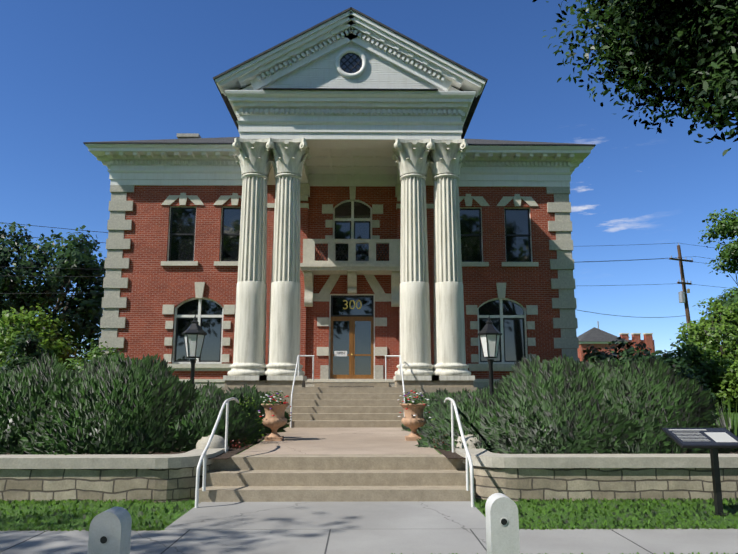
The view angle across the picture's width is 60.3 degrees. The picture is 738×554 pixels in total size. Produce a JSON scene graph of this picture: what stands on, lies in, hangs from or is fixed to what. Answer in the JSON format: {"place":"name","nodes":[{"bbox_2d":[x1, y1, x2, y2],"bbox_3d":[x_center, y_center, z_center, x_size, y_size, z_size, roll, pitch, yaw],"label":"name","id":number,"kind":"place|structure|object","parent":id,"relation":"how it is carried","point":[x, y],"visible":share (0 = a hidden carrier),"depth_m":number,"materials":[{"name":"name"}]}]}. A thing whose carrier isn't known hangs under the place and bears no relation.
{"place":"outdoors","nodes":[
{"label":"outdoors","id":0,"kind":"place"},
{"bbox_2d":[0,329,48,372],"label":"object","id":1,"kind":"object","parent":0,"point":[27,341],"depth_m":16.33,"materials":[{"name":"green plant"}]},
{"bbox_2d":[0,222,107,293],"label":"overhead wires","id":2,"kind":"object","parent":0,"point":[56,268],"visible":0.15,"depth_m":35.87,"materials":[{"name":"black metal"}]},
{"bbox_2d":[221,397,264,444],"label":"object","id":3,"kind":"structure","parent":0,"point":[249,413],"depth_m":12.17,"materials":[{"name":"green plant"}]},
{"bbox_2d":[198,380,477,503],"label":"stairs","id":4,"kind":"structure","parent":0,"point":[344,442],"depth_m":9.79,"materials":[{"name":"concrete"}]},
{"bbox_2d":[223,138,274,379],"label":"column","id":5,"kind":"structure","parent":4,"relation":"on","point":[255,158],"depth_m":19.49,"materials":[{"name":"stone"}]},
{"bbox_2d":[258,390,291,440],"bbox_3d":[-1.921,2.798,12.899,0.690,1.001,0.669,0,-10,-1],"label":"urn","id":6,"kind":"object","parent":4,"relation":"on","point":[275,420],"visible":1,"depth_m":12.72,"materials":[{"name":"ceramic"}]},
{"bbox_2d":[259,138,309,380],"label":"column","id":7,"kind":"structure","parent":4,"relation":"on","point":[291,157],"depth_m":19.50,"materials":[{"name":"stone"}]},
{"bbox_2d":[290,355,313,427],"bbox_3d":[-1.853,3.153,17.841,0.472,1.992,1.964,0,-10,-1],"label":"handrail","id":8,"kind":"object","parent":4,"relation":"on","point":[298,359],"visible":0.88,"depth_m":18.24,"materials":[{"name":"metal"}]},
{"bbox_2d":[385,355,404,402],"bbox_3d":[0.718,3.158,17.872,0.472,1.992,1.964,0,-10,-1],"label":"handrail","id":9,"kind":"object","parent":4,"relation":"on","point":[400,365],"visible":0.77,"depth_m":18.81,"materials":[{"name":"metal"}]},
{"bbox_2d":[392,138,437,380],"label":"column","id":10,"kind":"structure","parent":4,"relation":"on","point":[410,157],"depth_m":19.55,"materials":[{"name":"stone"}]},
{"bbox_2d":[398,389,431,440],"bbox_3d":[0.939,2.797,12.932,0.683,1.015,0.634,5,-11,-28],"label":"urn","id":11,"kind":"object","parent":4,"relation":"on","point":[413,419],"visible":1,"depth_m":12.76,"materials":[{"name":"ceramic"}]},
{"bbox_2d":[427,139,474,379],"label":"column","id":12,"kind":"structure","parent":4,"relation":"on","point":[445,160],"depth_m":19.55,"materials":[{"name":"stone"}]},
{"bbox_2d":[0,501,737,553],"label":"sidewalk","id":13,"kind":"structure","parent":0,"point":[418,527],"depth_m":6.96,"materials":[{"name":"concrete"}]},
{"bbox_2d":[88,506,131,553],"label":"bollard","id":14,"kind":"object","parent":13,"relation":"on","point":[110,531],"visible":1,"depth_m":4.30,"materials":[{"name":"concrete"}]},
{"bbox_2d":[195,397,238,507],"bbox_3d":[-2.334,2.638,9.967,0.048,1.442,2.713,0,-10,-1],"label":"handrail","id":15,"kind":"object","parent":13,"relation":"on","point":[203,455],"visible":0.94,"depth_m":9.05,"materials":[{"name":"metal"}]},
{"bbox_2d":[444,397,474,506],"bbox_3d":[1.386,2.645,10.011,0.048,1.442,2.713,0,-10,-1],"label":"handrail","id":16,"kind":"object","parent":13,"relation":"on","point":[468,457],"visible":0.94,"depth_m":9.08,"materials":[{"name":"metal"}]},
{"bbox_2d":[0,498,737,529],"bbox_3d":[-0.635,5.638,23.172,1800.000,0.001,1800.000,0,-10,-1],"label":"ground","id":17,"kind":"structure","parent":0,"point":[543,517],"depth_m":8.20,"materials":[{"name":"green plant"}]},
{"bbox_2d":[0,434,737,501],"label":"retaining wall","id":18,"kind":"structure","parent":17,"relation":"on","point":[172,477],"depth_m":9.16,"materials":[{"name":"stone"}]},
{"bbox_2d":[0,425,737,553],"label":"grass tufts","id":19,"kind":"object","parent":17,"relation":"on","point":[535,502],"visible":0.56,"depth_m":8.19,"materials":[{"name":"green plant"}]},
{"bbox_2d":[485,493,519,553],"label":"bollard","id":20,"kind":"object","parent":17,"relation":"on","point":[502,524],"visible":1,"depth_m":4.86,"materials":[{"name":"concrete"}]},
{"bbox_2d":[662,428,737,515],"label":"interpretive sign","id":21,"kind":"object","parent":17,"relation":"on","point":[713,439],"visible":0.96,"depth_m":8.22,"materials":[{"name":"black metal"}]},
{"bbox_2d":[0,0,737,360],"label":"sky","id":22,"kind":"structure","parent":0,"point":[73,73],"materials":[{"name":"blue"}]},
{"bbox_2d":[236,402,737,454],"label":"terrace lawn","id":23,"kind":"structure","parent":0,"point":[732,412],"depth_m":22.29,"materials":[{"name":"green plant"}]},
{"bbox_2d":[0,271,58,323],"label":"tree","id":24,"kind":"object","parent":23,"relation":"on","point":[18,291],"visible":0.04,"depth_m":55.40,"materials":[{"name":"green plant"}]},
{"bbox_2d":[0,303,86,370],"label":"bush","id":25,"kind":"object","parent":23,"relation":"on","point":[49,343],"depth_m":23.77,"materials":[{"name":"green plant"}]},
{"bbox_2d":[0,221,105,361],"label":"tree","id":26,"kind":"object","parent":23,"relation":"on","point":[85,320],"depth_m":41.05,"materials":[{"name":"green plant"}]},
{"bbox_2d":[61,338,125,371],"bbox_3d":[-8.684,3.275,20.251,3.658,2.622,3.548,0,-10,-1],"label":"shrub","id":27,"kind":"object","parent":23,"relation":"on","point":[98,353],"visible":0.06,"depth_m":20.08,"materials":[{"name":"green plant"}]},
{"bbox_2d":[99,183,579,388],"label":"mansion walls","id":28,"kind":"structure","parent":23,"relation":"on","point":[142,286],"depth_m":24.14,"materials":[{"name":"brick"}]},
{"bbox_2d":[85,144,593,186],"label":"cornice","id":29,"kind":"structure","parent":28,"relation":"on","point":[219,165],"depth_m":24.64,"materials":[{"name":"white paint"}]},
{"bbox_2d":[83,133,595,146],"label":"roof","id":30,"kind":"structure","parent":29,"relation":"on","point":[189,138],"depth_m":24.75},
{"bbox_2d":[161,186,538,378],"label":"windows and door","id":31,"kind":"structure","parent":28,"relation":"attached to","point":[352,334],"depth_m":24.06,"materials":[{"name":"white paint"}]},
{"bbox_2d":[343,300,361,308],"bbox_3d":[-0.628,1.048,24.098,0.703,0.350,0.024,0,-10,-1],"label":"house number","id":32,"kind":"object","parent":31,"relation":"attached to","point":[354,304],"visible":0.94,"depth_m":24.09,"materials":[{"name":"gold metal"}]},
{"bbox_2d":[300,239,399,306],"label":"balcony","id":33,"kind":"structure","parent":28,"relation":"attached to","point":[351,268],"depth_m":23.38,"materials":[{"name":"stone"}]},
{"bbox_2d":[213,7,487,185],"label":"portico","id":34,"kind":"structure","parent":28,"relation":"on","point":[351,91],"depth_m":20.13,"materials":[{"name":"white paint"}]},
{"bbox_2d":[7,424,735,458],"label":"mulch beds","id":35,"kind":"object","parent":23,"relation":"on","point":[231,452],"visible":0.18,"depth_m":10.25,"materials":[{"name":"brown soil"}]},
{"bbox_2d":[0,350,291,454],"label":"bushes","id":36,"kind":"object","parent":35,"relation":"on","point":[168,411],"depth_m":10.41,"materials":[{"name":"green plant"}]},
{"bbox_2d":[182,314,206,384],"bbox_3d":[-3.556,2.009,12.801,0.520,2.540,0.450,0,-10,-1],"label":"lamp post","id":37,"kind":"object","parent":35,"relation":"on","point":[194,333],"visible":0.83,"depth_m":12.80,"materials":[{"name":"black metal"}]},
{"bbox_2d":[227,438,249,448],"bbox_3d":[-2.412,2.894,11.066,0.805,0.424,0.639,3,-10,-16],"label":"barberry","id":38,"kind":"object","parent":35,"relation":"on","point":[237,444],"visible":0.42,"depth_m":10.99,"materials":[{"name":"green plant"}]},
{"bbox_2d":[477,316,501,394],"bbox_3d":[2.474,2.021,12.872,0.520,2.540,0.450,0,-10,-1],"label":"lamp post","id":39,"kind":"object","parent":35,"relation":"on","point":[489,333],"visible":0.85,"depth_m":12.86,"materials":[{"name":"black metal"}]},
{"bbox_2d":[401,353,737,453],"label":"bushes","id":40,"kind":"object","parent":35,"relation":"on","point":[526,398],"depth_m":10.33,"materials":[{"name":"green plant"}]},
{"bbox_2d":[700,398,737,449],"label":"ornamental grass","id":41,"kind":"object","parent":35,"relation":"on","point":[727,423],"depth_m":10.61,"materials":[{"name":"green plant"}]},
{"bbox_2d":[577,321,654,360],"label":"building","id":42,"kind":"structure","parent":23,"relation":"on","point":[598,338],"depth_m":113.19,"materials":[{"name":"brick"}]},
{"bbox_2d":[581,335,673,365],"bbox_3d":[8.645,3.511,22.015,4.785,2.976,4.888,0,-10,-1],"label":"bush","id":43,"kind":"object","parent":23,"relation":"on","point":[595,355],"depth_m":21.86,"materials":[{"name":"plant"}]},
{"bbox_2d":[574,243,735,322],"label":"utility pole","id":44,"kind":"object","parent":23,"relation":"on","point":[683,298],"visible":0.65,"depth_m":45.38,"materials":[{"name":"brown wood"}]},
{"bbox_2d":[651,357,724,409],"bbox_3d":[11.022,4.154,23.943,3.855,2.392,3.972,0,-10,-1],"label":"bush","id":45,"kind":"object","parent":23,"relation":"on","point":[680,368],"visible":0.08,"depth_m":23.74,"materials":[{"name":"green plant"}]},
{"bbox_2d":[656,338,737,411],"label":"bush","id":46,"kind":"object","parent":23,"relation":"on","point":[697,365],"depth_m":28.74,"materials":[{"name":"green plant"}]},
{"bbox_2d":[669,296,737,403],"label":"tree","id":47,"kind":"object","parent":23,"relation":"on","point":[701,328],"depth_m":36.41,"materials":[{"name":"green plant"}]},
{"bbox_2d":[698,208,737,285],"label":"tree","id":48,"kind":"object","parent":23,"relation":"on","point":[728,253],"depth_m":40.76,"materials":[{"name":"green plant"}]},
{"bbox_2d":[702,333,737,410],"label":"bush","id":49,"kind":"object","parent":23,"relation":"on","point":[726,380],"depth_m":26.67,"materials":[{"name":"green plant"}]},
{"bbox_2d":[706,288,737,343],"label":"tree","id":50,"kind":"object","parent":23,"relation":"on","point":[724,302],"depth_m":50.46,"materials":[{"name":"green plant"}]},
{"bbox_2d":[532,0,737,155],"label":"ash tree","id":51,"kind":"object","parent":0,"point":[664,43],"depth_m":9.08,"materials":[{"name":"green plant"}]}
]}

